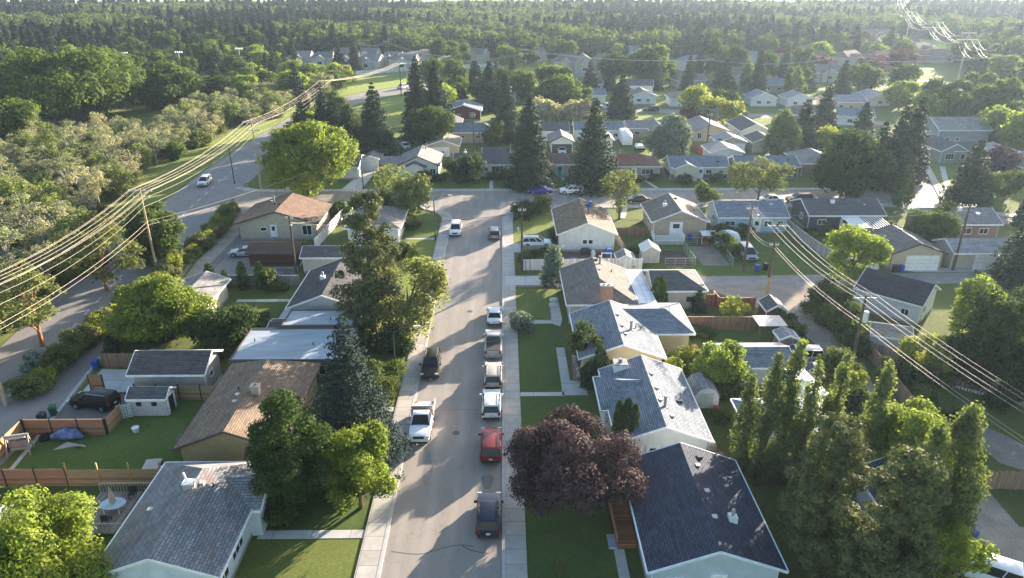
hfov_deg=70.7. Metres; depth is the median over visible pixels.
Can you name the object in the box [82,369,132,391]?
concrete pad
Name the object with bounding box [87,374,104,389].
gate panel
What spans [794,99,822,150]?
spruce tree
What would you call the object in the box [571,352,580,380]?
planter wall
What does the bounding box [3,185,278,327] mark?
power cable
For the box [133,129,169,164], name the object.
thicket tree
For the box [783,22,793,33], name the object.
distant leafy tree
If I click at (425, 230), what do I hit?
lawn
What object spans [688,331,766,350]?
lawn
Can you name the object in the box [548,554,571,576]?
sapling
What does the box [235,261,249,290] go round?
cedar
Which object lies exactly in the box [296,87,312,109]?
spruce tree
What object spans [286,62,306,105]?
distant spruce
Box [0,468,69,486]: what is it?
fence
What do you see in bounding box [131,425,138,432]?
bucket
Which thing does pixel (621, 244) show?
fence
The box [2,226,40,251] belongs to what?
thicket bush
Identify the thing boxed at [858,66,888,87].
distant leafy tree
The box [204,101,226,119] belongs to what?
thicket tree
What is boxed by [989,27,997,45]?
distant spruce
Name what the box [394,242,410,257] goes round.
garden shrub
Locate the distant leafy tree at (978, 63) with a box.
[968,51,996,75]
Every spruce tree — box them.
[101,335,120,352]
[292,99,310,124]
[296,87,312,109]
[309,316,413,496]
[312,83,331,115]
[313,88,331,127]
[322,93,350,152]
[356,82,400,155]
[397,55,426,140]
[418,60,454,133]
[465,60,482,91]
[473,61,501,112]
[490,74,519,144]
[503,94,556,191]
[558,97,622,197]
[604,74,637,119]
[688,290,707,314]
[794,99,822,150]
[811,84,839,136]
[848,102,876,139]
[871,100,917,192]
[871,121,893,190]
[899,97,931,186]
[938,140,997,210]
[974,221,1023,290]
[1009,199,1023,227]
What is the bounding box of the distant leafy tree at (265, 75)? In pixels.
[253,69,278,89]
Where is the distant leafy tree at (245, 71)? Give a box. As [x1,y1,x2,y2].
[235,66,257,74]
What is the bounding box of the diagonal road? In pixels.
[0,72,625,465]
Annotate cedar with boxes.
[203,262,214,272]
[220,269,228,289]
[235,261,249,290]
[253,260,267,289]
[593,343,607,366]
[611,400,624,461]
[618,397,634,433]
[629,404,639,427]
[650,275,661,302]
[655,276,668,302]
[891,165,916,205]
[974,173,996,206]
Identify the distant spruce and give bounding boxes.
[0,0,1023,55]
[42,44,50,53]
[46,35,57,56]
[72,35,82,49]
[91,35,98,47]
[107,37,121,52]
[126,39,135,51]
[175,37,183,57]
[184,40,199,73]
[197,36,209,70]
[205,60,222,82]
[206,44,223,78]
[218,38,229,67]
[242,48,252,62]
[260,33,270,51]
[261,52,271,69]
[266,50,279,73]
[272,49,281,65]
[276,45,286,62]
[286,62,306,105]
[289,42,297,59]
[325,28,332,51]
[331,45,346,64]
[346,23,352,34]
[347,35,363,71]
[362,26,369,38]
[399,24,405,34]
[507,57,516,76]
[509,32,516,46]
[549,29,554,57]
[582,59,599,87]
[601,59,616,91]
[621,37,629,56]
[629,26,635,35]
[647,57,664,90]
[656,31,664,45]
[662,53,676,81]
[672,34,688,62]
[673,41,682,58]
[676,56,697,90]
[685,25,693,54]
[693,51,709,82]
[700,28,711,53]
[710,60,726,87]
[712,59,737,94]
[719,72,739,100]
[742,27,753,50]
[746,51,768,92]
[775,43,792,77]
[778,61,789,77]
[779,33,786,49]
[791,30,800,52]
[804,56,819,92]
[833,60,852,93]
[954,35,966,61]
[960,67,970,78]
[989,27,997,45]
[996,42,1010,63]
[1007,70,1018,81]
[1017,64,1023,75]
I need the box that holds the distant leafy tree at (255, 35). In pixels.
[249,30,265,44]
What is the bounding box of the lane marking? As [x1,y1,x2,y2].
[8,145,267,395]
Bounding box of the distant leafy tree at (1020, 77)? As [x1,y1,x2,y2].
[1018,73,1023,83]
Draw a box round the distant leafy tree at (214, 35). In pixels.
[202,31,225,39]
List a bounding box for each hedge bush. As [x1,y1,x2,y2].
[353,315,378,355]
[370,322,417,358]
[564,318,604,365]
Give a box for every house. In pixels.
[97,461,271,577]
[172,359,321,461]
[229,327,357,382]
[234,193,332,239]
[281,309,357,327]
[285,258,364,316]
[318,155,365,179]
[343,206,408,244]
[379,144,443,179]
[448,99,482,120]
[450,113,463,122]
[452,122,491,142]
[453,147,518,176]
[534,153,582,176]
[540,121,569,141]
[551,198,617,251]
[559,255,639,323]
[569,300,695,376]
[572,121,624,150]
[574,77,603,87]
[589,88,606,103]
[592,355,713,462]
[607,149,662,178]
[623,79,653,91]
[623,118,665,138]
[624,442,788,577]
[629,87,657,104]
[640,193,709,237]
[663,155,729,180]
[664,91,687,106]
[668,73,706,87]
[684,115,730,141]
[705,200,790,232]
[726,115,769,138]
[728,152,800,179]
[743,89,778,106]
[764,78,786,92]
[778,90,813,106]
[779,105,823,121]
[784,148,820,175]
[790,197,886,230]
[815,94,867,107]
[834,107,875,125]
[853,89,895,107]
[904,203,1003,237]
[920,117,992,141]
[923,134,989,163]
[985,142,1020,170]
[1001,151,1023,181]
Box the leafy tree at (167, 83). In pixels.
[133,60,202,111]
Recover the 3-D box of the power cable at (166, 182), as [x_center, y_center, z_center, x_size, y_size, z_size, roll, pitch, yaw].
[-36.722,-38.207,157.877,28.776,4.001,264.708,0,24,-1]
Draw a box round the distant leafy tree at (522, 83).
[507,68,538,103]
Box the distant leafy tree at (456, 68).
[437,56,469,91]
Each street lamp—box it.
[217,144,234,182]
[359,150,363,188]
[392,325,419,389]
[433,195,451,239]
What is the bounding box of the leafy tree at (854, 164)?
[808,127,899,197]
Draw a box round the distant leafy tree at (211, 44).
[193,41,225,57]
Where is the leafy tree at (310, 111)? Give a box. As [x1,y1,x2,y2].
[305,107,315,121]
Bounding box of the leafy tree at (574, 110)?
[559,98,597,127]
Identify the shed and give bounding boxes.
[124,386,176,415]
[266,318,284,327]
[614,249,635,259]
[638,239,660,262]
[687,371,719,407]
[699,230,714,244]
[757,294,787,314]
[772,326,799,345]
[868,321,913,349]
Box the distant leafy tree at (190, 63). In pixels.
[178,55,198,74]
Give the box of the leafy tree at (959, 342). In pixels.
[942,332,1006,390]
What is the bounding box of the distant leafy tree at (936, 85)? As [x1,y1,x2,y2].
[917,76,975,96]
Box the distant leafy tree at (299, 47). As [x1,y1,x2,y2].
[296,42,312,50]
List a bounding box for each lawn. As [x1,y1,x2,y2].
[0,414,192,469]
[0,488,146,576]
[122,334,239,365]
[123,399,204,418]
[128,91,183,112]
[226,292,294,324]
[234,539,362,577]
[245,172,285,188]
[266,412,393,529]
[320,180,351,188]
[340,76,420,95]
[344,353,407,406]
[354,91,466,128]
[364,240,435,344]
[370,180,825,188]
[402,209,440,237]
[466,67,538,73]
[513,208,552,242]
[514,253,523,273]
[516,289,558,319]
[518,324,562,391]
[521,396,618,577]
[597,114,727,123]
[620,236,878,273]
[685,312,769,328]
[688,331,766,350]
[906,380,1023,526]
[919,39,946,48]
[927,159,1023,199]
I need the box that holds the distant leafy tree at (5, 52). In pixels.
[0,45,18,60]
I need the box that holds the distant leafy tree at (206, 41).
[197,38,214,47]
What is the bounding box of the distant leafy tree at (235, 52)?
[228,48,254,65]
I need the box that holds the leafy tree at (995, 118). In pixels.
[972,104,1013,144]
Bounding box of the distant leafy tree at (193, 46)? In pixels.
[173,42,200,64]
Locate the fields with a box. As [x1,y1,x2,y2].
[6,0,1021,3]
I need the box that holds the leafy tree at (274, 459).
[242,387,333,515]
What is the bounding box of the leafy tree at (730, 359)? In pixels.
[691,339,751,388]
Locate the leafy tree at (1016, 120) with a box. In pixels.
[997,109,1023,148]
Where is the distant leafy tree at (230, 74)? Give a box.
[224,71,247,81]
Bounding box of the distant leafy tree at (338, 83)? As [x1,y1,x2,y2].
[316,69,350,89]
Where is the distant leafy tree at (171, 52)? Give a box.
[160,49,185,56]
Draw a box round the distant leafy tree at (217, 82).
[199,74,236,101]
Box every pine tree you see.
[328,190,406,330]
[538,243,565,288]
[770,411,875,577]
[824,436,957,577]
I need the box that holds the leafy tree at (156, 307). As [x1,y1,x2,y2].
[98,273,219,343]
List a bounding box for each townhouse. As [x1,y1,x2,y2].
[286,51,313,64]
[308,51,334,64]
[331,47,350,52]
[341,52,359,64]
[359,48,381,55]
[359,54,384,69]
[382,51,402,66]
[385,52,413,67]
[391,54,419,67]
[409,50,429,64]
[463,48,489,62]
[521,47,547,61]
[553,53,575,71]
[573,53,595,73]
[591,53,611,72]
[629,45,643,54]
[673,55,704,70]
[729,66,754,84]
[733,51,757,61]
[775,53,793,66]
[813,64,840,81]
[814,51,830,57]
[830,50,865,64]
[863,50,891,58]
[872,29,889,33]
[877,32,898,37]
[900,37,920,42]
[913,42,936,51]
[914,49,925,62]
[923,48,956,63]
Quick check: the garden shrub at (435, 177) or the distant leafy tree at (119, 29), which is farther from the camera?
the distant leafy tree at (119, 29)
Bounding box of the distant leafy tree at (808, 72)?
[782,65,814,91]
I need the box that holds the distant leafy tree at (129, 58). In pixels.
[119,51,137,69]
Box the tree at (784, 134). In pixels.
[761,108,803,154]
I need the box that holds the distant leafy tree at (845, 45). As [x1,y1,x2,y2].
[831,40,854,52]
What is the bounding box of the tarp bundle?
[49,427,83,439]
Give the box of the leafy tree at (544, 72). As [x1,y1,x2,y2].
[534,62,572,82]
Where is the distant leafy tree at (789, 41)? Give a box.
[777,38,792,45]
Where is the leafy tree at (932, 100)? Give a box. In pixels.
[907,89,950,119]
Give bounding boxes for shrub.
[2,371,53,399]
[11,374,42,399]
[18,348,44,374]
[29,365,57,386]
[39,342,74,373]
[44,342,81,369]
[57,329,95,355]
[67,322,101,349]
[77,312,108,340]
[83,306,115,328]
[109,285,128,305]
[148,270,170,276]
[150,262,182,279]
[162,249,195,269]
[165,253,183,274]
[177,246,199,258]
[179,243,203,257]
[182,302,259,353]
[183,231,210,248]
[187,85,200,96]
[196,234,217,248]
[200,223,223,238]
[200,229,217,241]
[208,213,230,227]
[209,215,235,226]
[210,221,228,233]
[215,202,240,212]
[216,206,235,218]
[217,202,236,216]
[247,312,270,327]
[247,322,264,329]
[248,63,257,69]
[254,65,267,71]
[258,267,276,289]
[262,495,299,529]
[271,281,290,290]
[271,491,307,514]
[302,71,314,78]
[305,443,338,498]
[320,462,372,495]
[326,200,352,217]
[327,61,342,70]
[338,68,356,81]
[341,64,350,77]
[344,357,409,405]
[389,243,401,260]
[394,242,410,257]
[405,221,420,230]
[416,169,431,180]
[431,173,446,181]
[439,171,448,181]
[440,152,486,183]
[478,117,504,146]
[485,171,498,179]
[494,172,505,180]
[501,166,508,178]
[507,309,536,332]
[509,198,539,220]
[517,249,531,264]
[527,249,537,258]
[530,193,554,215]
[536,247,548,258]
[547,169,554,177]
[549,229,557,242]
[577,359,603,389]
[628,243,639,253]
[629,175,646,182]
[648,173,660,181]
[663,344,701,375]
[674,175,684,183]
[678,102,705,118]
[678,173,693,184]
[678,361,692,378]
[689,324,705,338]
[694,104,723,121]
[695,180,722,205]
[696,229,721,244]
[701,324,717,339]
[707,172,723,182]
[709,407,734,425]
[710,222,738,231]
[712,88,740,101]
[713,231,736,249]
[715,364,744,401]
[716,99,745,122]
[719,293,751,323]
[721,240,742,256]
[735,223,755,237]
[774,307,798,319]
[783,320,808,337]
[799,300,821,314]
[801,227,821,236]
[803,273,852,305]
[810,300,864,336]
[815,345,864,377]
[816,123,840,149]
[820,222,832,236]
[832,369,869,392]
[836,318,873,346]
[837,382,870,410]
[844,407,863,419]
[845,334,872,358]
[876,219,899,227]
[877,355,925,388]
[892,331,947,374]
[903,365,937,384]
[909,381,942,409]
[914,230,934,239]
[924,332,963,376]
[933,371,956,389]
[940,405,962,432]
[982,385,1022,413]
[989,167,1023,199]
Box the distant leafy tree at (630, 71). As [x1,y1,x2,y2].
[624,50,648,78]
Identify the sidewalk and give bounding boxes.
[173,248,202,280]
[233,186,880,191]
[338,206,450,577]
[504,204,895,577]
[921,155,948,199]
[997,212,1015,216]
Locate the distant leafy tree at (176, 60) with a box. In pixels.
[152,54,182,65]
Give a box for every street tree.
[0,258,66,346]
[44,214,146,290]
[600,168,644,219]
[724,154,796,199]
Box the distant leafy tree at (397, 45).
[393,35,414,52]
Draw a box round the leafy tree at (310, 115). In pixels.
[281,111,317,127]
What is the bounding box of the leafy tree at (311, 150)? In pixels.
[255,117,359,197]
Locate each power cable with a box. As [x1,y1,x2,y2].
[0,64,399,284]
[0,69,384,279]
[0,103,305,292]
[0,164,325,323]
[1,56,442,270]
[1,58,437,271]
[1,66,390,275]
[1,101,313,303]
[2,57,445,282]
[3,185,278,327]
[7,93,311,281]
[290,213,518,223]
[524,50,1007,63]
[526,213,745,219]
[527,50,1010,63]
[531,50,1006,63]
[750,212,1023,412]
[751,209,1021,405]
[751,229,1021,436]
[753,235,1021,441]
[754,208,1022,398]
[754,210,1012,217]
[759,211,1021,392]
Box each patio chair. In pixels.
[100,515,111,524]
[127,485,136,498]
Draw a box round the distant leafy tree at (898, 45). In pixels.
[889,39,916,52]
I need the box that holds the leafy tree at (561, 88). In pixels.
[530,73,593,108]
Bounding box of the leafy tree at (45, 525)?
[0,483,117,577]
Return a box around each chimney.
[181,472,195,490]
[249,382,260,395]
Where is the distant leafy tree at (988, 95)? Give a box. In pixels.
[963,82,1008,116]
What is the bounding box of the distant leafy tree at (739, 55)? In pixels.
[727,44,750,66]
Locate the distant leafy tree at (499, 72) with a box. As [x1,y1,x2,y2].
[493,66,515,88]
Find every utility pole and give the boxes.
[0,382,7,405]
[128,188,157,267]
[243,121,261,188]
[285,216,297,274]
[471,114,475,152]
[518,207,525,271]
[520,45,527,69]
[706,114,712,142]
[707,58,710,94]
[742,206,759,271]
[765,223,786,295]
[825,57,831,90]
[852,295,878,358]
[951,204,979,270]
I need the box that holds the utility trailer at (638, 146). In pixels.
[634,143,644,150]
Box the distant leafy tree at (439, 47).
[428,37,460,61]
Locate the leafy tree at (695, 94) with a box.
[678,83,728,116]
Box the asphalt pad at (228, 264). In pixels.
[214,255,285,274]
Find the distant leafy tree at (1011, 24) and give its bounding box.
[1007,21,1023,27]
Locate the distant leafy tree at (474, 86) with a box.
[469,76,483,97]
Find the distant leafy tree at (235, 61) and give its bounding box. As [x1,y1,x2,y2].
[216,54,247,75]
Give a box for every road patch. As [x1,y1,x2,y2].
[422,451,432,485]
[440,290,456,307]
[459,248,469,256]
[473,261,491,269]
[481,475,493,488]
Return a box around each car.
[41,118,55,122]
[51,119,70,124]
[67,387,121,412]
[196,174,211,186]
[227,245,248,257]
[397,83,408,88]
[400,142,410,149]
[419,347,441,378]
[448,219,462,235]
[474,492,503,537]
[478,427,503,462]
[480,389,502,418]
[482,362,503,388]
[485,306,503,324]
[487,226,501,239]
[523,234,551,244]
[528,185,551,194]
[557,147,566,152]
[559,184,583,194]
[625,194,650,203]
[643,105,658,111]
[756,194,783,199]
[785,192,813,203]
[788,344,823,362]
[804,362,833,381]
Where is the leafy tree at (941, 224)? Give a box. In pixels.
[903,200,963,242]
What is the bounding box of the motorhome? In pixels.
[618,128,632,145]
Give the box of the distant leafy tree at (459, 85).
[442,75,468,101]
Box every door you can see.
[167,390,175,413]
[269,225,277,236]
[364,160,377,170]
[431,147,449,156]
[484,166,488,175]
[551,144,571,152]
[557,166,562,175]
[646,445,659,451]
[669,222,682,234]
[697,168,703,177]
[699,393,706,406]
[706,393,713,406]
[710,574,727,577]
[734,144,744,150]
[753,219,761,231]
[839,218,847,228]
[904,256,939,270]
[920,303,926,320]
[972,255,997,269]
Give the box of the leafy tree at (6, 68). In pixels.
[0,60,53,117]
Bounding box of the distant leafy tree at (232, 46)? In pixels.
[225,43,237,50]
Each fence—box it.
[0,419,24,459]
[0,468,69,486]
[21,418,107,434]
[63,462,160,486]
[99,352,132,367]
[104,401,124,433]
[111,334,122,346]
[133,383,214,399]
[227,274,299,285]
[314,206,346,245]
[355,67,413,74]
[448,63,502,67]
[523,244,558,253]
[523,258,642,270]
[615,227,647,236]
[615,235,624,248]
[632,134,638,140]
[665,243,695,264]
[686,237,733,265]
[687,316,754,329]
[690,141,702,154]
[705,289,755,310]
[775,319,801,338]
[786,219,832,259]
[865,340,1023,489]
[871,341,1023,400]
[931,379,1023,404]
[1009,147,1023,151]
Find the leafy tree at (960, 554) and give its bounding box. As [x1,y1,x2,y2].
[908,520,1001,577]
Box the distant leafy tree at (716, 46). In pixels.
[702,36,731,71]
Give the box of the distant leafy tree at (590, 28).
[579,25,595,32]
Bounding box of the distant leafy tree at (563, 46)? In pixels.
[550,38,578,58]
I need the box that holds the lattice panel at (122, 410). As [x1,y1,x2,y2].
[115,403,132,417]
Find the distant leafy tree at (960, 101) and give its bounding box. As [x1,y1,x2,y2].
[935,89,982,116]
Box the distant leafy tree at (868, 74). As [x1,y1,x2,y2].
[851,62,882,91]
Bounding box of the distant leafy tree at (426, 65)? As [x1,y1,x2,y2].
[419,56,445,83]
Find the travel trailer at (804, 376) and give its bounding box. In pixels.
[780,369,828,398]
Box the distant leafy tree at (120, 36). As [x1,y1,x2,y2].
[107,32,123,42]
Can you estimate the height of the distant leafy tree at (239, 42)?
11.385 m
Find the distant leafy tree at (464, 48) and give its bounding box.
[454,39,470,60]
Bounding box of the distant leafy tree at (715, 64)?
[702,53,720,72]
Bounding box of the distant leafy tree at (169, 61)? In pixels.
[153,58,183,69]
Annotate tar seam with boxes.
[391,545,473,554]
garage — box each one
[125,349,223,385]
[182,271,230,312]
[245,241,306,268]
[299,245,369,272]
[363,148,383,170]
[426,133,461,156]
[547,129,574,152]
[642,269,708,308]
[701,140,745,160]
[703,343,793,386]
[709,131,747,151]
[730,398,846,476]
[742,130,768,152]
[852,456,908,523]
[853,267,941,325]
[869,224,948,270]
[932,238,1018,269]
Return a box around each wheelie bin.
[36,411,46,418]
[47,404,57,416]
[90,358,100,369]
[687,233,692,240]
[754,264,759,271]
[762,262,768,269]
[891,264,898,272]
[897,264,904,272]
[968,529,979,538]
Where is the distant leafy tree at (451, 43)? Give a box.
[445,40,462,59]
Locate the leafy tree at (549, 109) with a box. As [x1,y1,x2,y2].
[520,95,562,127]
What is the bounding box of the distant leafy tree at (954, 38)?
[949,27,958,39]
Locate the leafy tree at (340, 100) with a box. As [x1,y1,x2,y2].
[324,90,347,113]
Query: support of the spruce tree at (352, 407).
on the lawn at (316, 513)
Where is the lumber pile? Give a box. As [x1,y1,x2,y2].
[54,442,85,449]
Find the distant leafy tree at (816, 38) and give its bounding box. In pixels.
[803,34,825,42]
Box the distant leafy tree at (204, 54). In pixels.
[197,45,228,70]
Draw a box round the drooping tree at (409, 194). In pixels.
[367,164,433,221]
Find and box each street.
[234,172,1011,577]
[598,108,890,125]
[879,80,951,87]
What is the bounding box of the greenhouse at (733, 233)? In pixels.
[714,230,740,245]
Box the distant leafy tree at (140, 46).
[124,37,148,52]
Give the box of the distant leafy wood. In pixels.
[0,0,1023,68]
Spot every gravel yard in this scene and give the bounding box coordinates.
[49,394,127,418]
[201,234,302,274]
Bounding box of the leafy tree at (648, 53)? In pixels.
[628,43,676,81]
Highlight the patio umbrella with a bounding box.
[108,486,115,509]
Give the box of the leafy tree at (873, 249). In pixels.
[825,223,893,282]
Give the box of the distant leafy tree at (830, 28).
[826,25,847,36]
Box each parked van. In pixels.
[737,241,758,260]
[951,553,1023,577]
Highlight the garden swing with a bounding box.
[3,433,34,458]
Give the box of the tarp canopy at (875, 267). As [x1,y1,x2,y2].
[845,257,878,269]
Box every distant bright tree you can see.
[57,44,78,52]
[59,39,82,48]
[111,43,125,52]
[212,38,230,44]
[227,74,259,96]
[234,44,264,63]
[249,49,282,65]
[268,43,286,53]
[276,69,312,90]
[278,36,288,53]
[279,59,303,73]
[301,62,327,74]
[380,38,399,53]
[496,44,522,66]
[610,43,624,52]
[663,42,673,52]
[670,41,688,55]
[792,38,811,43]
[811,41,835,55]
[866,42,889,52]
[880,80,920,109]
[986,54,1022,79]
[1016,58,1023,75]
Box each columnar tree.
[331,103,363,149]
[729,373,760,475]
[738,59,754,90]
[744,350,788,487]
[766,337,808,488]
[787,64,805,92]
[791,356,825,485]
[814,350,856,473]
[857,358,897,462]
[887,420,955,556]
[930,399,992,568]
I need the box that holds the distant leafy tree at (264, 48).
[250,43,268,51]
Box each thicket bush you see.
[0,295,23,336]
[1,256,52,275]
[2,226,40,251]
[9,290,54,313]
[16,165,31,175]
[23,150,46,163]
[35,227,67,254]
[47,254,74,287]
[48,212,81,229]
[52,169,75,178]
[53,171,86,189]
[56,186,78,197]
[67,247,112,277]
[77,200,115,217]
[78,177,100,191]
[83,134,92,144]
[100,182,127,201]
[108,170,142,185]
[120,143,145,158]
[145,150,163,161]
[159,140,187,160]
[168,139,184,155]
[184,129,214,147]
[196,123,218,135]
[210,120,229,132]
[211,115,232,127]
[234,113,255,125]
[263,104,283,118]
[282,96,293,110]
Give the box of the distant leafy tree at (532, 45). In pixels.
[516,38,539,63]
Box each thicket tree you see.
[0,141,22,167]
[0,142,19,156]
[0,155,16,177]
[0,170,22,189]
[0,173,29,211]
[0,191,34,225]
[0,198,5,211]
[0,213,41,233]
[0,224,26,261]
[0,248,54,272]
[0,258,22,292]
[0,275,54,306]
[1,201,68,238]
[2,158,29,175]
[5,131,35,146]
[10,146,35,166]
[13,129,35,151]
[14,142,45,158]
[14,171,53,196]
[16,217,53,250]
[18,159,58,180]
[19,178,68,215]
[21,240,58,294]
[23,118,39,135]
[24,127,63,151]
[27,155,58,173]
[30,142,52,158]
[33,119,54,133]
[33,196,78,222]
[35,199,76,225]
[36,125,56,134]
[38,182,74,194]
[40,228,79,256]
[41,126,68,142]
[41,154,81,185]
[42,142,81,166]
[45,158,80,181]
[49,127,83,151]
[51,205,108,250]
[53,165,94,200]
[55,121,82,134]
[56,151,84,166]
[60,119,83,129]
[60,135,84,145]
[63,137,94,156]
[66,125,87,138]
[67,190,98,209]
[75,121,96,136]
[75,168,111,205]
[77,143,104,161]
[80,151,113,174]
[82,164,102,183]
[84,126,104,142]
[85,141,117,162]
[88,111,108,127]
[88,121,115,148]
[90,161,131,190]
[93,130,123,149]
[99,126,112,133]
[100,133,122,155]
[103,160,138,180]
[105,148,141,169]
[106,115,122,130]
[116,117,138,137]
[116,131,138,145]
[122,117,142,135]
[122,122,148,143]
[122,135,143,151]
[127,142,154,172]
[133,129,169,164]
[147,120,171,140]
[147,128,169,143]
[148,114,169,128]
[150,123,174,135]
[157,131,178,154]
[160,104,183,122]
[161,106,180,122]
[169,128,194,147]
[170,113,197,129]
[172,123,190,152]
[174,121,196,129]
[176,100,198,119]
[179,97,198,105]
[186,107,207,127]
[188,90,208,108]
[192,101,207,117]
[195,121,217,134]
[200,114,223,136]
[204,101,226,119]
[205,94,217,105]
[208,110,224,124]
[210,91,230,118]
[221,98,241,124]
[223,95,239,106]
[224,87,238,99]
[230,97,242,103]
[232,89,245,97]
[236,98,251,112]
[239,101,259,123]
[242,89,259,109]
[243,82,260,99]
[249,93,268,106]
[249,103,264,121]
[252,81,275,96]
[258,86,276,103]
[263,93,284,111]
[264,101,279,118]
[269,80,284,91]
[275,90,291,98]
[275,94,290,104]
[276,77,286,90]
[281,89,297,100]
[306,87,317,101]
[310,80,331,92]
[311,72,333,83]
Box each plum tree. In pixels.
[501,403,649,518]
[966,144,1023,172]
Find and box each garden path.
[236,299,290,301]
[257,530,364,538]
[279,309,289,317]
[373,407,394,411]
[406,238,433,239]
[489,180,492,188]
[520,392,564,395]
[529,302,561,325]
[556,348,587,395]
[614,549,629,577]
[620,208,627,217]
[940,166,949,188]
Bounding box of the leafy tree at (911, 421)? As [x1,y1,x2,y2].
[861,395,949,462]
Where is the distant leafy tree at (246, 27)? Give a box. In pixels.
[242,24,253,36]
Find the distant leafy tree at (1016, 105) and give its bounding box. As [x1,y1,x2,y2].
[1002,100,1023,114]
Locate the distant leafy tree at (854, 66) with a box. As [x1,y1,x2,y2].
[836,63,871,85]
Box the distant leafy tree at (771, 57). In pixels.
[753,49,780,77]
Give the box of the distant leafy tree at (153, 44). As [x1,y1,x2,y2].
[149,40,157,48]
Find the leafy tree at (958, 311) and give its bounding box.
[945,273,1007,335]
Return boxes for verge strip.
[0,249,205,488]
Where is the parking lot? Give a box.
[46,122,96,127]
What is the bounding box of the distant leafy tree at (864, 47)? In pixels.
[858,40,885,53]
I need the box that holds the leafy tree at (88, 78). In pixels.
[0,44,146,121]
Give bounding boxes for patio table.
[100,497,125,514]
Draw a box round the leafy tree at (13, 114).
[0,96,44,143]
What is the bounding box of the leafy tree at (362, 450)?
[315,417,400,513]
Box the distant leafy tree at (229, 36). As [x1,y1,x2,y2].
[225,30,233,40]
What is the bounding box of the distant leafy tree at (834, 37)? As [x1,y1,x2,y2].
[826,30,847,43]
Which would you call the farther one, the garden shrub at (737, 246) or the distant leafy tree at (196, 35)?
the distant leafy tree at (196, 35)
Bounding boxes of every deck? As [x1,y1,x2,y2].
[83,482,150,533]
[607,498,636,548]
[651,230,685,244]
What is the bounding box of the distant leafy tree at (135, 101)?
[121,66,140,105]
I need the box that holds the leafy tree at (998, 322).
[958,282,1023,403]
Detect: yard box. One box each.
[549,297,557,301]
[549,303,556,307]
[580,248,590,254]
[605,248,612,255]
[707,441,716,450]
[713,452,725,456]
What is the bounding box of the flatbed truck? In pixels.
[407,398,435,443]
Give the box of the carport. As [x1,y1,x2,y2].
[626,269,656,302]
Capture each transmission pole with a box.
[904,11,916,36]
[927,20,943,49]
[957,31,977,78]
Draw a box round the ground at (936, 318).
[0,32,1023,577]
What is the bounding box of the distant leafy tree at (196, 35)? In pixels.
[188,31,202,44]
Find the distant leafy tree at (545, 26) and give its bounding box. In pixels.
[542,22,551,28]
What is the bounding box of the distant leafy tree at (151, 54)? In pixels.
[144,47,170,61]
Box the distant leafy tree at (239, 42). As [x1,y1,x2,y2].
[227,36,249,51]
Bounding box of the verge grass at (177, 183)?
[0,103,314,343]
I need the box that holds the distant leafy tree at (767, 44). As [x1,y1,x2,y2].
[751,37,779,54]
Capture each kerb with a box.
[376,206,451,577]
[502,203,891,577]
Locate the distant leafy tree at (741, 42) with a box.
[726,35,746,47]
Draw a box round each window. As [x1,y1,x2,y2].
[209,368,213,377]
[223,565,229,577]
[232,534,243,563]
[301,225,312,234]
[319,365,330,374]
[430,168,435,173]
[492,166,503,172]
[641,169,653,173]
[686,297,693,301]
[697,133,701,138]
[705,169,711,173]
[725,221,735,225]
[763,221,771,226]
[817,219,825,224]
[900,307,909,315]
[944,153,954,159]
[960,228,971,233]
[978,228,988,233]
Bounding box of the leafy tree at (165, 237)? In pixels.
[118,199,186,265]
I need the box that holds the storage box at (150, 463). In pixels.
[142,458,162,468]
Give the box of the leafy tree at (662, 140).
[641,113,694,161]
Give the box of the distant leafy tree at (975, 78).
[961,70,1001,87]
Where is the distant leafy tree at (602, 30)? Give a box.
[597,27,607,39]
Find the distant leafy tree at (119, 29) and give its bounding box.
[117,27,134,32]
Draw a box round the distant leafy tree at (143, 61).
[130,54,153,68]
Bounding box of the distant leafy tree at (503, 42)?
[495,41,514,61]
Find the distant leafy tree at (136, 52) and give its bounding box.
[122,49,144,56]
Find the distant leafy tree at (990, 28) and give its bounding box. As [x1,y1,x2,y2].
[984,24,997,32]
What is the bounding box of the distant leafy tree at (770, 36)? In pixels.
[761,32,779,44]
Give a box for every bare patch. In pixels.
[562,252,614,258]
[659,251,691,264]
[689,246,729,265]
[940,413,1023,469]
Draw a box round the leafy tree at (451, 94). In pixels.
[427,80,458,104]
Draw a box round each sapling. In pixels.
[406,243,418,260]
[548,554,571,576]
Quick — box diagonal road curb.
[9,356,100,468]
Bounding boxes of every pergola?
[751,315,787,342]
[841,216,889,230]
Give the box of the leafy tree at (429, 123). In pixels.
[406,105,455,144]
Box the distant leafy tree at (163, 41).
[150,29,181,49]
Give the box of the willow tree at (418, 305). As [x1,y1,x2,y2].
[361,255,451,341]
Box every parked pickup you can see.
[483,329,503,357]
[600,102,608,108]
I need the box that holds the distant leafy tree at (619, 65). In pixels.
[596,52,630,78]
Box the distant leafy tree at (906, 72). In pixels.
[885,62,924,92]
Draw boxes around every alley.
[516,272,1001,286]
[707,285,1023,562]
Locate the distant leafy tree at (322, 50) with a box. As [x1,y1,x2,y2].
[316,36,326,51]
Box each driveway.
[340,171,374,190]
[505,276,556,285]
[514,243,520,251]
[906,268,993,271]
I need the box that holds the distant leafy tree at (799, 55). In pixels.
[791,46,815,67]
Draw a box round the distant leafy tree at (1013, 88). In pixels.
[991,75,1023,111]
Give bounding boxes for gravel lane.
[74,204,253,393]
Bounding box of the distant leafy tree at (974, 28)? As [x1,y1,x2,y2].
[964,24,983,36]
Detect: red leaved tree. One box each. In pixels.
[774,45,792,53]
[814,55,832,63]
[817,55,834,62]
[827,40,836,46]
[855,56,878,66]
[862,30,873,40]
[870,58,888,72]
[873,54,891,66]
[887,48,909,68]
[896,48,920,63]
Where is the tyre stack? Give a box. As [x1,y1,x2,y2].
[39,433,49,441]

